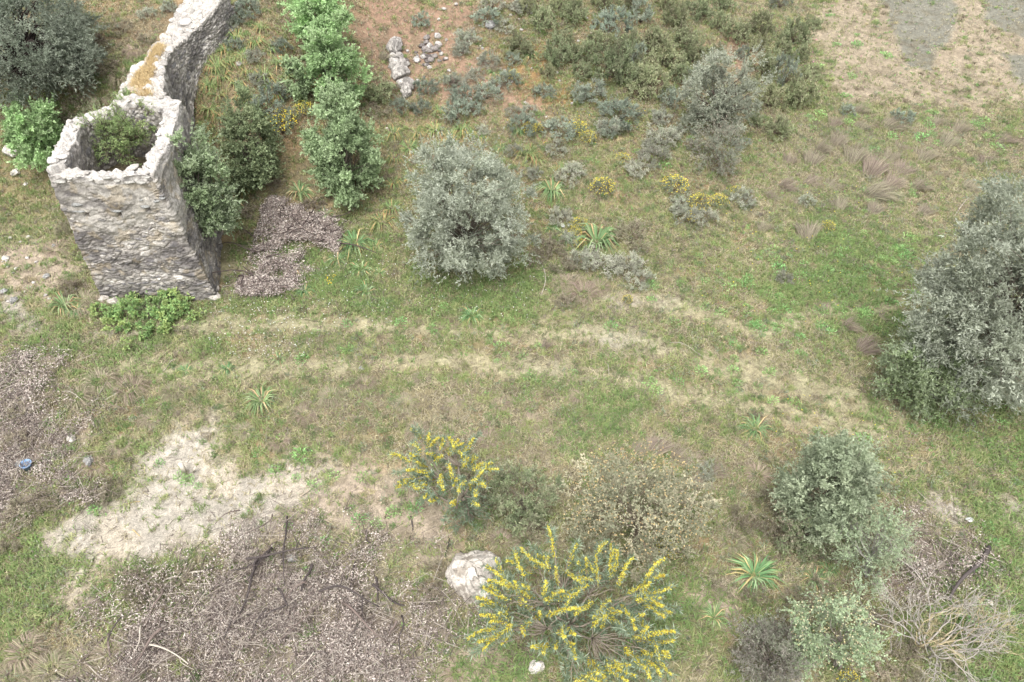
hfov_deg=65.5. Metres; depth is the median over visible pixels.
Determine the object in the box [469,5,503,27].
cushion shrub
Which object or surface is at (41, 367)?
grass tuft
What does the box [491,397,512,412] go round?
grass tuft
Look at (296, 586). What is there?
fallen branch
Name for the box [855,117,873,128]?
grass tussock
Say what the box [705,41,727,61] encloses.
rockrose shrub
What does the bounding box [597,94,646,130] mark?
cushion shrub
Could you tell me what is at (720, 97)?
olive tree
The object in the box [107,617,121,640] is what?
fallen branch
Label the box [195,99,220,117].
asphodel plant
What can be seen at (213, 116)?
asphodel plant
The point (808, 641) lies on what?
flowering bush
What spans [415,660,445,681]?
grass tuft
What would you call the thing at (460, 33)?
grey shrub
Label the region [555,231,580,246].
squill plant
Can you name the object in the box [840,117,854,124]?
leafy weed
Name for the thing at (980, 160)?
grass tussock
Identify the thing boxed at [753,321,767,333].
leafy weed
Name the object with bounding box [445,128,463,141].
asphodel plant
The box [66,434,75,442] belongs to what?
stone
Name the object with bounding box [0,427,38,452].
dry shrub
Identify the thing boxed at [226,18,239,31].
grey shrub
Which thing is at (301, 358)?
leafy weed
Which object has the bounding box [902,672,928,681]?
dry shrub
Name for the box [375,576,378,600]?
fallen branch
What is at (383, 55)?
grass tussock
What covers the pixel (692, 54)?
rockrose shrub
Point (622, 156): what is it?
flowering shrub
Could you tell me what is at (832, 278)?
green grass
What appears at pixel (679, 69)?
rockrose shrub
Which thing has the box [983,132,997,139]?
leafy weed
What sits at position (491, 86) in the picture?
cushion shrub
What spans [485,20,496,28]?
stone
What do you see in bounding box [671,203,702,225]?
grey shrub
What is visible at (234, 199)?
squill plant
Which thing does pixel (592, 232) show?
squill plant
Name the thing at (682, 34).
rockrose shrub
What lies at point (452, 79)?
grass tussock
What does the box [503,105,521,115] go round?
grey shrub
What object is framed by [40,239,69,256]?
grass tuft
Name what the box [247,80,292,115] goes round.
cushion shrub
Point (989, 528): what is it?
leafy weed
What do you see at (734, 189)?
flowering shrub
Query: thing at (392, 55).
rock
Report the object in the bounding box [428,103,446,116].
asphodel plant
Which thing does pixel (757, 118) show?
rockrose shrub
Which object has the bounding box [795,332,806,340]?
leafy weed
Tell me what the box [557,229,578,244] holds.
grey shrub
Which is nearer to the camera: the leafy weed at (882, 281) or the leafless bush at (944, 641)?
the leafless bush at (944, 641)
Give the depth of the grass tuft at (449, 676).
15.79 m
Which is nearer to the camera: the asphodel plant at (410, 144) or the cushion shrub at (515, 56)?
the asphodel plant at (410, 144)
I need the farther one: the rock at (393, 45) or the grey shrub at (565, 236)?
the rock at (393, 45)
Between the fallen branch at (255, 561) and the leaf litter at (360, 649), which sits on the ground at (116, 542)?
the leaf litter at (360, 649)
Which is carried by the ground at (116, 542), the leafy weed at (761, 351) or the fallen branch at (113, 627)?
the leafy weed at (761, 351)
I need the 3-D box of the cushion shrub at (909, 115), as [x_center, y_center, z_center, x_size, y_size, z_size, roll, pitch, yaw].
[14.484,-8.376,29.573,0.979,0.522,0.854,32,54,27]
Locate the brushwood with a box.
[0,334,1009,681]
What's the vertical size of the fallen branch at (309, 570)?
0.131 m
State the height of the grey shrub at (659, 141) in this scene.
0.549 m
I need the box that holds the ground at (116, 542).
[0,0,1023,681]
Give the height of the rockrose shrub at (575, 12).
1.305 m
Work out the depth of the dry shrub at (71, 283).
23.38 m
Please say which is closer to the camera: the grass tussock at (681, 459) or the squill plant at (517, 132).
the grass tussock at (681, 459)
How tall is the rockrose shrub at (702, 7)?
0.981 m
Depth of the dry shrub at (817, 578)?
16.97 m
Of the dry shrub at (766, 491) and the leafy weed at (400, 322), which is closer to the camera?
the dry shrub at (766, 491)
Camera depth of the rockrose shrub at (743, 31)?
32.92 m
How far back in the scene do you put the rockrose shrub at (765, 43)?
32.59 m
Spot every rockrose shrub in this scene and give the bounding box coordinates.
[360,71,396,103]
[503,30,538,57]
[519,0,538,15]
[530,2,560,29]
[537,59,557,81]
[540,31,572,67]
[549,0,570,17]
[550,26,574,44]
[559,0,590,26]
[559,38,582,63]
[570,38,600,64]
[570,58,592,80]
[586,29,615,51]
[590,0,612,12]
[590,33,641,82]
[613,26,647,53]
[616,0,646,11]
[618,63,638,86]
[627,62,672,103]
[630,45,664,81]
[635,20,671,64]
[653,0,678,8]
[654,36,676,63]
[660,0,691,27]
[663,49,688,73]
[667,17,708,52]
[668,62,691,83]
[683,0,715,23]
[683,32,706,63]
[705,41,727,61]
[707,8,732,32]
[711,0,737,11]
[721,15,753,46]
[738,75,760,93]
[747,49,779,83]
[747,109,766,126]
[748,28,774,52]
[749,7,775,35]
[755,78,789,112]
[757,111,796,144]
[767,46,785,66]
[774,37,792,55]
[777,11,819,49]
[781,61,820,109]
[790,44,811,60]
[800,63,825,81]
[807,14,823,29]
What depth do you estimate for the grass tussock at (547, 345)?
22.09 m
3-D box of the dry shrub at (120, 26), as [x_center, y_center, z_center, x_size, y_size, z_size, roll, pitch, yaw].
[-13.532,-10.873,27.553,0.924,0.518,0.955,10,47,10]
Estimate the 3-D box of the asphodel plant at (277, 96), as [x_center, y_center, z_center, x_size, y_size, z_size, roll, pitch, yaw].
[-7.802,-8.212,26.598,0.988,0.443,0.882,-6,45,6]
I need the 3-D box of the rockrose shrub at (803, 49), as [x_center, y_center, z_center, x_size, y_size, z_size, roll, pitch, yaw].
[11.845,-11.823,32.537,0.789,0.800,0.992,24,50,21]
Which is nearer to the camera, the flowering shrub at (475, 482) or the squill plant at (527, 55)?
the flowering shrub at (475, 482)
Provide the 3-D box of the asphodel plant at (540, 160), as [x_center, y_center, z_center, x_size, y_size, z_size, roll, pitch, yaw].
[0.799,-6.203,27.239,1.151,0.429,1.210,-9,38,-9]
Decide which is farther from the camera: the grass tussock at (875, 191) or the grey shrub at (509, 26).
the grey shrub at (509, 26)
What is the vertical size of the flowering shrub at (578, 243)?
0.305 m
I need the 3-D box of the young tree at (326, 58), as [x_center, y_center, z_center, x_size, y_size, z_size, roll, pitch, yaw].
[-5.911,-9.210,26.211,2.069,3.720,2.294,29,53,25]
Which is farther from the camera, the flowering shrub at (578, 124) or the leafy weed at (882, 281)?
the flowering shrub at (578, 124)
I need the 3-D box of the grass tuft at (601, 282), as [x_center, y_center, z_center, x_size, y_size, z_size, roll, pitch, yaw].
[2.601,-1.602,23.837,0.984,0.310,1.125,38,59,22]
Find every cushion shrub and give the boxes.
[222,36,244,51]
[230,7,255,24]
[234,0,260,16]
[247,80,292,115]
[268,34,293,54]
[386,95,412,114]
[408,97,432,114]
[411,11,429,27]
[413,76,440,96]
[439,96,472,124]
[448,82,473,104]
[461,99,483,115]
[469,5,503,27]
[470,76,503,100]
[493,68,521,89]
[505,49,522,66]
[506,106,539,136]
[531,81,557,98]
[541,115,577,140]
[569,85,592,102]
[572,76,606,102]
[589,4,632,36]
[596,119,621,138]
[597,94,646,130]
[597,99,612,113]
[627,41,647,64]
[629,0,653,23]
[657,84,682,107]
[687,60,703,81]
[730,134,751,148]
[733,44,749,59]
[734,92,751,110]
[769,0,794,8]
[773,49,802,85]
[838,100,856,115]
[890,107,916,123]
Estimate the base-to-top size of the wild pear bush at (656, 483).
3.522 m
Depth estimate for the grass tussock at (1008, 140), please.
28.93 m
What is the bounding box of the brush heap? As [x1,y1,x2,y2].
[212,187,375,308]
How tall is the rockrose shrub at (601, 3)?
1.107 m
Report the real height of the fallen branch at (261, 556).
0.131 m
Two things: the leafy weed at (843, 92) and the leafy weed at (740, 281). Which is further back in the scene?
the leafy weed at (843, 92)
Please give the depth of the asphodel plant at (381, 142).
27.23 m
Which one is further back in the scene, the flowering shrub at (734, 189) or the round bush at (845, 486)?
the flowering shrub at (734, 189)
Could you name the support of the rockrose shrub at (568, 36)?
on the ground at (116, 542)
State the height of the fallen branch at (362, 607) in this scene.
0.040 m
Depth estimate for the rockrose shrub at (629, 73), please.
29.53 m
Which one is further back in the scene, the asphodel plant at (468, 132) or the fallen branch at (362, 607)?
the asphodel plant at (468, 132)
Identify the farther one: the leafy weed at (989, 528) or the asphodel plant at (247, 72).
the asphodel plant at (247, 72)
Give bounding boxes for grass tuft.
[0,625,49,676]
[0,658,34,681]
[27,647,73,681]
[34,355,62,378]
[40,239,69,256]
[53,101,71,117]
[62,383,96,411]
[62,640,105,679]
[64,79,97,93]
[65,288,102,320]
[78,456,107,480]
[79,293,109,316]
[79,366,119,393]
[85,89,113,105]
[90,631,125,670]
[103,434,133,458]
[106,67,129,89]
[111,373,152,405]
[122,43,145,57]
[136,409,162,431]
[158,381,186,402]
[232,420,254,441]
[262,429,292,452]
[288,401,318,428]
[315,384,344,411]
[352,373,378,390]
[392,394,418,414]
[402,420,432,442]
[409,370,433,386]
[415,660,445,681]
[437,653,473,681]
[443,395,465,414]
[462,670,491,681]
[475,427,501,449]
[484,526,515,553]
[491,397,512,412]
[510,527,545,552]
[519,411,542,429]
[533,484,563,507]
[549,272,574,292]
[556,272,586,291]
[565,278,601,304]
[565,387,589,405]
[577,539,601,562]
[585,276,612,294]
[608,447,627,464]
[681,449,705,474]
[714,526,749,555]
[743,459,774,488]
[855,514,881,541]
[894,520,920,544]
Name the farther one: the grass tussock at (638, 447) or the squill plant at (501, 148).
the squill plant at (501, 148)
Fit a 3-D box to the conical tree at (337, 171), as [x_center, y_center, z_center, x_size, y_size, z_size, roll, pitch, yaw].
[-5.473,-6.246,25.066,2.586,4.350,2.945,-30,53,-25]
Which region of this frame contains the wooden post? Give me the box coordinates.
[178,462,187,473]
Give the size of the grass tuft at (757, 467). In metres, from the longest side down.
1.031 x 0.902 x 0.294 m
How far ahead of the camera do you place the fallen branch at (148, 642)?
16.12 m
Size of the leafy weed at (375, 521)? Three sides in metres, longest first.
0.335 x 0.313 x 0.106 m
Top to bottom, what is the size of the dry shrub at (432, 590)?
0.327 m
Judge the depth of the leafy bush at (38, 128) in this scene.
25.10 m
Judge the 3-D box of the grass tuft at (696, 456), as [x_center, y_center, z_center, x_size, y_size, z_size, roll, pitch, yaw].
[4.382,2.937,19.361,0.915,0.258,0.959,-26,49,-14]
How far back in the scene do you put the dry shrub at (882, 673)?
15.63 m
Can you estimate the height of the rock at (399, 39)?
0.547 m
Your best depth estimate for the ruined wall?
26.10 m
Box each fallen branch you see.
[82,636,104,659]
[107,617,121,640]
[107,633,111,657]
[130,627,162,681]
[136,625,141,648]
[149,589,164,613]
[149,643,193,669]
[231,556,268,570]
[233,546,272,623]
[245,536,308,559]
[246,558,258,580]
[252,608,267,635]
[261,605,285,620]
[268,516,287,585]
[277,587,288,605]
[282,595,330,637]
[286,581,306,596]
[288,609,313,627]
[292,652,313,674]
[300,564,313,590]
[318,572,379,609]
[342,601,385,640]
[361,595,363,619]
[372,583,404,605]
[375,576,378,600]
[389,620,397,634]
[398,615,404,654]
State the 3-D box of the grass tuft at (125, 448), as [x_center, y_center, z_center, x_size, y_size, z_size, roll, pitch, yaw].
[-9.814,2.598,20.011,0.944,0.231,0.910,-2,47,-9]
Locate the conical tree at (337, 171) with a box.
[298,77,388,211]
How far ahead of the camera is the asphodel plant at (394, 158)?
27.06 m
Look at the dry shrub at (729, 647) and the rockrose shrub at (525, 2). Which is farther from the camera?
the rockrose shrub at (525, 2)
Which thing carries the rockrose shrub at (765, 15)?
on the ground at (116, 542)
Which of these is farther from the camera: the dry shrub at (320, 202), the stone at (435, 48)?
the stone at (435, 48)
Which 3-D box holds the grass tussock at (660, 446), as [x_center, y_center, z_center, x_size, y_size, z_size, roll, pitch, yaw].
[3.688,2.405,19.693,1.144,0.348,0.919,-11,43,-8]
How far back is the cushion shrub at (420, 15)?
30.59 m
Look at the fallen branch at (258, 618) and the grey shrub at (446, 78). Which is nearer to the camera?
the fallen branch at (258, 618)
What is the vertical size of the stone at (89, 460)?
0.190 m
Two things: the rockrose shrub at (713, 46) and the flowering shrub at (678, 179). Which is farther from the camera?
the rockrose shrub at (713, 46)
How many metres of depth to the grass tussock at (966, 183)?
27.12 m
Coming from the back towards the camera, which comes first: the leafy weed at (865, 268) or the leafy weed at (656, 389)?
the leafy weed at (865, 268)
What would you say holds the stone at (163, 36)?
on the ruined wall
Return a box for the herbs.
[0,0,1023,681]
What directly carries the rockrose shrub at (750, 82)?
on the ground at (116, 542)
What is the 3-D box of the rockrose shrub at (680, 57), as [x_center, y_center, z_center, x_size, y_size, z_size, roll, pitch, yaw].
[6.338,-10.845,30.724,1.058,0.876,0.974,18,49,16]
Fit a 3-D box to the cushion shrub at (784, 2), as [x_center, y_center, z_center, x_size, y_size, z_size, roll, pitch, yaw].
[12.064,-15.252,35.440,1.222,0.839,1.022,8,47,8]
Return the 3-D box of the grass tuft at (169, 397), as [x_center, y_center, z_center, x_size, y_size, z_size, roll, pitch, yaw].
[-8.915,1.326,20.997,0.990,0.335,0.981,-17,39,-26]
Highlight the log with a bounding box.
[946,545,991,600]
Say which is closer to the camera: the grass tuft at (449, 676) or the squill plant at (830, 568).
the grass tuft at (449, 676)
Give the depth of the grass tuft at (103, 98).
26.24 m
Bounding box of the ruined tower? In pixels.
[46,93,223,303]
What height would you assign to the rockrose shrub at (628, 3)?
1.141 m
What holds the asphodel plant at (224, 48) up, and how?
on the ground at (116, 542)
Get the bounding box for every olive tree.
[0,0,119,108]
[395,126,541,287]
[676,36,777,144]
[879,161,1023,431]
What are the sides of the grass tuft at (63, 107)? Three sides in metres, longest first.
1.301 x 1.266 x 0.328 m
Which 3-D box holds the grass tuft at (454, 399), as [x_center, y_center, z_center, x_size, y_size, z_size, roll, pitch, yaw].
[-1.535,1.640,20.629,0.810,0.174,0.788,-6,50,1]
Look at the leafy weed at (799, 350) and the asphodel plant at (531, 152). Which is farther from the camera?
the asphodel plant at (531, 152)
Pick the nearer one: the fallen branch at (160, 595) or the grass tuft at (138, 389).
the fallen branch at (160, 595)
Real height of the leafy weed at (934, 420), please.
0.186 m
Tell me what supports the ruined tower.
on the ground at (116, 542)
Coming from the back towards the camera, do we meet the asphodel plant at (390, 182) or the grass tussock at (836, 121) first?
the grass tussock at (836, 121)
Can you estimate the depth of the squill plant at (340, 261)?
24.58 m
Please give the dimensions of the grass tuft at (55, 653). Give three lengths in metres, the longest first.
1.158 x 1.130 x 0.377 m
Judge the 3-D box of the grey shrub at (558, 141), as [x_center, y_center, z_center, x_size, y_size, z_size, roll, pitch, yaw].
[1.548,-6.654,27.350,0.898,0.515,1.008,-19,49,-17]
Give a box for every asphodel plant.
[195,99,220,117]
[196,76,216,94]
[196,119,212,130]
[202,55,233,74]
[202,86,226,101]
[206,132,223,143]
[208,68,235,85]
[211,106,229,124]
[214,43,235,56]
[221,54,239,71]
[225,28,244,43]
[225,76,247,89]
[233,47,253,63]
[238,64,259,77]
[246,34,268,47]
[248,65,278,86]
[250,21,271,33]
[261,44,280,57]
[267,52,285,74]
[269,92,291,103]
[289,98,311,109]
[362,238,383,254]
[366,212,399,233]
[371,136,388,147]
[378,199,400,218]
[380,177,404,188]
[385,124,405,140]
[386,152,402,165]
[397,139,419,157]
[401,169,417,183]
[406,127,427,139]
[422,121,448,138]
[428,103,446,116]
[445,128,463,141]
[450,120,474,136]
[458,128,478,141]
[471,131,490,145]
[513,143,543,161]
[521,152,548,165]
[553,161,569,175]
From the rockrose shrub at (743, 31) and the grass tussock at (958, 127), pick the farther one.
the rockrose shrub at (743, 31)
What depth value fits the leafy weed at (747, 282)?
23.74 m
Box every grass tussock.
[378,49,389,60]
[451,71,462,83]
[489,62,506,71]
[540,338,554,347]
[631,438,652,457]
[643,433,685,455]
[668,444,696,467]
[691,468,719,493]
[708,460,739,479]
[757,219,772,232]
[765,188,783,201]
[778,176,802,193]
[783,151,797,165]
[788,197,805,206]
[792,217,824,241]
[803,147,830,165]
[804,172,825,189]
[814,297,830,311]
[815,135,839,153]
[825,175,848,190]
[827,113,843,126]
[828,193,850,211]
[829,129,851,148]
[840,316,866,334]
[841,142,876,163]
[855,102,870,113]
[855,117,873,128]
[855,332,889,355]
[862,149,901,177]
[863,178,904,204]
[867,197,887,214]
[875,310,894,323]
[880,149,906,161]
[882,113,913,131]
[882,168,912,189]
[892,138,912,149]
[894,156,924,175]
[909,177,939,191]
[912,145,942,162]
[917,202,943,215]
[931,114,950,124]
[939,126,961,147]
[952,113,975,132]
[962,178,983,192]
[972,153,995,165]
[997,133,1022,142]
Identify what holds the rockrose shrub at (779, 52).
on the ground at (116, 542)
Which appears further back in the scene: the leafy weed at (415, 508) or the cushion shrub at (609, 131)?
the cushion shrub at (609, 131)
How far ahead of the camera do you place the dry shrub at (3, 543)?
18.16 m
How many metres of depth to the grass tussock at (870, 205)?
26.12 m
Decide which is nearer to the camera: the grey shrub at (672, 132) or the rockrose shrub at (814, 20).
the grey shrub at (672, 132)
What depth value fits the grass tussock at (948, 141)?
28.78 m
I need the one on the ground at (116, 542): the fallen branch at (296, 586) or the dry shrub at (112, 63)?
the dry shrub at (112, 63)
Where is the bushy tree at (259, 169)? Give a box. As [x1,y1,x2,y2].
[213,77,286,198]
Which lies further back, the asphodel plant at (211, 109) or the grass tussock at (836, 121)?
the grass tussock at (836, 121)
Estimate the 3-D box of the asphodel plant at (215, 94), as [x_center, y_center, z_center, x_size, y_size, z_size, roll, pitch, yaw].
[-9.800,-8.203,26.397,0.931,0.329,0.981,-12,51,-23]
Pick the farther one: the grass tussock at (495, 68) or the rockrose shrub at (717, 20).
the rockrose shrub at (717, 20)
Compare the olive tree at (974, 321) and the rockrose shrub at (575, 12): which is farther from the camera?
the rockrose shrub at (575, 12)
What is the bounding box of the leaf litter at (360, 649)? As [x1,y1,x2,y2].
[0,343,1008,681]
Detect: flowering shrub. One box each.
[267,106,301,142]
[292,100,312,116]
[506,70,519,80]
[522,121,536,135]
[531,122,543,132]
[566,118,589,136]
[567,217,587,232]
[567,226,579,236]
[571,240,585,246]
[580,128,597,146]
[590,174,614,200]
[615,152,630,163]
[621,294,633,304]
[654,538,676,554]
[660,174,691,197]
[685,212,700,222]
[687,191,711,211]
[710,193,730,208]
[730,185,742,198]
[821,219,835,231]
[836,668,864,681]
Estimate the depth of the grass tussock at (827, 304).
23.10 m
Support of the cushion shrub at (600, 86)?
on the ground at (116, 542)
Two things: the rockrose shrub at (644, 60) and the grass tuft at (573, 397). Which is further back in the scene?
the rockrose shrub at (644, 60)
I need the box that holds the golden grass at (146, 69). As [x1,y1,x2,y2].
[126,41,168,95]
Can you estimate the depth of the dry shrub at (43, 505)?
19.00 m
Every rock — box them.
[386,37,401,53]
[387,52,397,61]
[388,58,400,69]
[391,64,406,80]
[393,36,402,45]
[396,51,403,58]
[396,78,402,88]
[399,56,407,66]
[400,86,411,97]
[402,76,414,89]
[404,66,410,75]
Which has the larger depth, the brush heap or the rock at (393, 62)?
the rock at (393, 62)
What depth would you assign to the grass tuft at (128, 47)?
26.99 m
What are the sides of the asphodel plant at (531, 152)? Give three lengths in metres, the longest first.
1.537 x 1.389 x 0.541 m
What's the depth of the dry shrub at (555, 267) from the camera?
24.16 m
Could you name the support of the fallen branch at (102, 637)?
on the brushwood
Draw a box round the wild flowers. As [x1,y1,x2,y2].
[209,39,912,472]
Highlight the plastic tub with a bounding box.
[19,459,32,471]
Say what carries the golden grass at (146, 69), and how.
on the ruined wall
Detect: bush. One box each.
[0,91,63,171]
[73,85,156,166]
[86,286,205,350]
[152,117,247,240]
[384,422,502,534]
[463,523,683,681]
[481,457,566,537]
[554,436,723,591]
[677,110,753,178]
[722,606,818,681]
[762,492,840,565]
[767,426,904,554]
[775,581,904,681]
[807,499,927,601]
[861,542,1023,681]
[868,317,999,426]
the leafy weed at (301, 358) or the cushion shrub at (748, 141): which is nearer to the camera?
the leafy weed at (301, 358)
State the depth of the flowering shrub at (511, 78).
29.18 m
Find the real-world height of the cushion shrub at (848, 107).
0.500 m
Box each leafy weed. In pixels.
[87,503,102,513]
[173,470,184,480]
[179,473,194,485]
[251,446,262,456]
[268,465,282,477]
[290,444,312,461]
[294,353,309,364]
[305,478,322,492]
[325,468,339,479]
[340,344,353,353]
[341,318,352,327]
[350,512,369,529]
[355,470,369,482]
[370,517,381,525]
[385,504,402,519]
[394,316,407,326]
[407,501,424,516]
[493,341,504,348]
[603,320,617,331]
[641,375,657,386]
[649,385,663,395]
[658,160,671,169]
[666,317,681,328]
[694,364,708,375]
[714,307,727,315]
[721,281,736,290]
[727,365,738,373]
[736,278,748,286]
[742,278,755,288]
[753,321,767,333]
[755,346,767,355]
[762,368,775,376]
[765,244,778,251]
[767,395,779,405]
[768,254,782,265]
[772,261,785,272]
[794,348,805,357]
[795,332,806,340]
[812,303,826,313]
[814,109,827,117]
[833,305,847,314]
[837,91,852,98]
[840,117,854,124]
[850,39,863,48]
[854,432,873,443]
[858,313,872,322]
[860,263,872,272]
[865,145,883,152]
[875,275,889,284]
[879,51,894,57]
[881,256,897,264]
[883,280,897,288]
[884,297,898,305]
[902,251,916,261]
[914,132,929,141]
[927,416,941,424]
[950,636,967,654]
[973,600,991,614]
[976,581,999,598]
[978,520,995,532]
[979,437,997,449]
[980,667,999,680]
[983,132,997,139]
[987,535,1001,550]
[989,141,1004,151]
[996,418,1010,428]
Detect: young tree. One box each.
[276,0,354,65]
[278,54,315,103]
[297,3,373,112]
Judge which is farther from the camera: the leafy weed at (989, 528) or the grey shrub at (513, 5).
the grey shrub at (513, 5)
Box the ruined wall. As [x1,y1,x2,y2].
[116,0,235,126]
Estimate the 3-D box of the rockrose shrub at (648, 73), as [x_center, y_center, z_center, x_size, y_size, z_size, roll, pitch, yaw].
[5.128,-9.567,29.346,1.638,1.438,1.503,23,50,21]
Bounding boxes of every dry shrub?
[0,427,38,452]
[0,495,41,534]
[0,535,20,555]
[2,395,41,420]
[21,477,69,514]
[52,219,72,236]
[52,275,87,298]
[57,105,79,122]
[65,91,96,108]
[83,476,122,508]
[87,32,113,52]
[92,53,120,75]
[104,18,132,35]
[111,563,172,611]
[131,33,156,47]
[169,562,204,590]
[235,199,258,218]
[265,173,286,189]
[303,195,327,211]
[361,99,393,120]
[384,81,399,92]
[415,577,448,607]
[425,557,448,577]
[477,488,491,509]
[521,506,554,541]
[527,248,547,268]
[533,228,566,257]
[547,251,583,279]
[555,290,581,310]
[607,215,652,255]
[701,567,735,597]
[727,502,769,540]
[727,643,754,669]
[737,576,768,605]
[752,478,786,512]
[759,510,788,545]
[769,606,791,636]
[780,584,819,613]
[806,572,835,596]
[855,602,895,638]
[863,652,903,681]
[885,636,923,678]
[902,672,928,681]
[939,655,964,681]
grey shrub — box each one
[136,6,156,18]
[159,0,178,12]
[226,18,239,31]
[242,47,265,62]
[248,68,268,87]
[271,77,287,92]
[439,69,468,93]
[449,27,481,47]
[449,44,471,56]
[464,65,485,80]
[474,120,491,134]
[476,0,509,9]
[477,47,500,69]
[493,19,515,33]
[502,143,522,155]
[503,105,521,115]
[507,0,533,14]
[520,103,537,115]
[526,164,543,179]
[544,137,569,157]
[545,205,576,226]
[552,160,588,188]
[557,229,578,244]
[565,245,603,270]
[580,245,628,280]
[593,116,630,137]
[611,247,648,275]
[624,157,649,179]
[624,267,657,291]
[635,140,672,169]
[641,132,670,152]
[645,123,682,147]
[651,106,672,125]
[668,191,690,213]
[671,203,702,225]
[672,124,686,138]
[684,137,702,149]
[689,207,720,226]
[695,459,717,481]
[729,183,757,210]
[774,269,793,283]
[797,191,816,207]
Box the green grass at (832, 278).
[0,0,1023,681]
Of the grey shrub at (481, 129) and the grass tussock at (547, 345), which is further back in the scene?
the grey shrub at (481, 129)
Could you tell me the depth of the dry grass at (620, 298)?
21.54 m
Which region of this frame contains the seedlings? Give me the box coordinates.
[0,0,1023,681]
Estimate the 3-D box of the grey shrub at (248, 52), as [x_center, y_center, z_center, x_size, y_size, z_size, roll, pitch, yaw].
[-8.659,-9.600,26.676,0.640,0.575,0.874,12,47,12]
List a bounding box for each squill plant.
[44,291,82,315]
[61,302,83,317]
[176,362,194,375]
[217,192,242,208]
[218,361,239,375]
[241,380,281,418]
[269,350,285,364]
[285,179,314,204]
[291,283,318,296]
[315,206,336,219]
[323,253,346,266]
[329,228,375,259]
[346,260,376,276]
[350,280,376,298]
[372,267,384,276]
[456,305,487,325]
[485,67,502,78]
[494,143,508,154]
[510,127,525,137]
[518,51,540,61]
[536,174,568,202]
[543,223,561,236]
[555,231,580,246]
[575,220,618,254]
[697,600,730,635]
[725,550,790,594]
[734,411,774,440]
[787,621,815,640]
[799,564,832,594]
[814,560,841,579]
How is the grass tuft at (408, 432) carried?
on the ground at (116, 542)
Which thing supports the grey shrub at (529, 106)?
on the ground at (116, 542)
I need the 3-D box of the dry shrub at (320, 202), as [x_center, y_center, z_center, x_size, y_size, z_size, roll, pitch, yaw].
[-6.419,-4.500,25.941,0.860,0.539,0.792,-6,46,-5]
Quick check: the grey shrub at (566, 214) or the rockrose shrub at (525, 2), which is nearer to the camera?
the grey shrub at (566, 214)
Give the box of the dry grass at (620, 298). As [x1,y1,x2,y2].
[0,0,1023,681]
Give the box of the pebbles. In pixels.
[16,0,1023,680]
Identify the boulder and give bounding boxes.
[445,550,502,605]
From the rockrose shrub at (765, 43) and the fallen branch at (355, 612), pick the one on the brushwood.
the fallen branch at (355, 612)
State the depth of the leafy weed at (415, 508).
18.48 m
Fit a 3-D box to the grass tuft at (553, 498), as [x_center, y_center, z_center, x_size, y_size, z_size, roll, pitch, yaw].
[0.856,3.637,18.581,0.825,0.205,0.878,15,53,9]
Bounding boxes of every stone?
[0,288,8,293]
[1,255,9,260]
[2,145,17,156]
[10,168,20,175]
[10,297,18,303]
[42,273,50,278]
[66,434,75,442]
[83,455,93,465]
[159,33,170,39]
[286,554,296,561]
[428,56,433,61]
[430,46,437,51]
[434,33,440,38]
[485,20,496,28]
[528,660,544,673]
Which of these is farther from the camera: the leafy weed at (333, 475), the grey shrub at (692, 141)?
the grey shrub at (692, 141)
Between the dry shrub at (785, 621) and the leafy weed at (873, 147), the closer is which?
the dry shrub at (785, 621)
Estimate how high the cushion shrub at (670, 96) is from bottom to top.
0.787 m
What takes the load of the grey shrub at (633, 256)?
on the ground at (116, 542)
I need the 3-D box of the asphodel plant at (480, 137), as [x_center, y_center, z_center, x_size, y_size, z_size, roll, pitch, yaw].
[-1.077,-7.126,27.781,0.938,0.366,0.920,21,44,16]
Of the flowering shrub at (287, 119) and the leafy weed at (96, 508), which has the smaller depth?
the leafy weed at (96, 508)
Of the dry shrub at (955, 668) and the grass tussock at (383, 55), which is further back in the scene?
the grass tussock at (383, 55)
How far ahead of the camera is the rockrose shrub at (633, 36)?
30.49 m
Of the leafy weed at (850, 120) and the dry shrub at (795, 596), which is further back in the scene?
the leafy weed at (850, 120)
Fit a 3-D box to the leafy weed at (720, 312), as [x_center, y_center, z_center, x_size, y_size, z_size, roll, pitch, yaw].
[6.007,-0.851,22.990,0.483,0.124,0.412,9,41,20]
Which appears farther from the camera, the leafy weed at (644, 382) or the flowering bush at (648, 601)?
the leafy weed at (644, 382)
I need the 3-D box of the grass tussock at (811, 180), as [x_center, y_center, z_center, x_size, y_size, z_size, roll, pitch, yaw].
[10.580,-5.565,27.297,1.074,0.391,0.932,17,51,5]
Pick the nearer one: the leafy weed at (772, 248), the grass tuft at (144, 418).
the grass tuft at (144, 418)
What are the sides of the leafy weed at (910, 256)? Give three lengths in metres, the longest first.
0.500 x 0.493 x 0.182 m
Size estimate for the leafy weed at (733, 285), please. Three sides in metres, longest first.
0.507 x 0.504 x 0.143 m
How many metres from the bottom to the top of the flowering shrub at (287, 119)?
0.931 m
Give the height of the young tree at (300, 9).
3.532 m
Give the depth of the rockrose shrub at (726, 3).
34.62 m
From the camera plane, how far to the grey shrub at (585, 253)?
24.32 m
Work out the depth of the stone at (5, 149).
26.16 m
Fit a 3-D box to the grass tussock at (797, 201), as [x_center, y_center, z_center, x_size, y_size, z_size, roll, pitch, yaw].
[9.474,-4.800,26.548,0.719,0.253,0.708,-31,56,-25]
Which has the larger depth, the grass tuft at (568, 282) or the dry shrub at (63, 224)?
the dry shrub at (63, 224)
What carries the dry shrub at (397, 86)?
on the ground at (116, 542)
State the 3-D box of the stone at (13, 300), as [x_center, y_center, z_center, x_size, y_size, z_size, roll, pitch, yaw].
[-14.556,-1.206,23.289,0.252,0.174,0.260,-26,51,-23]

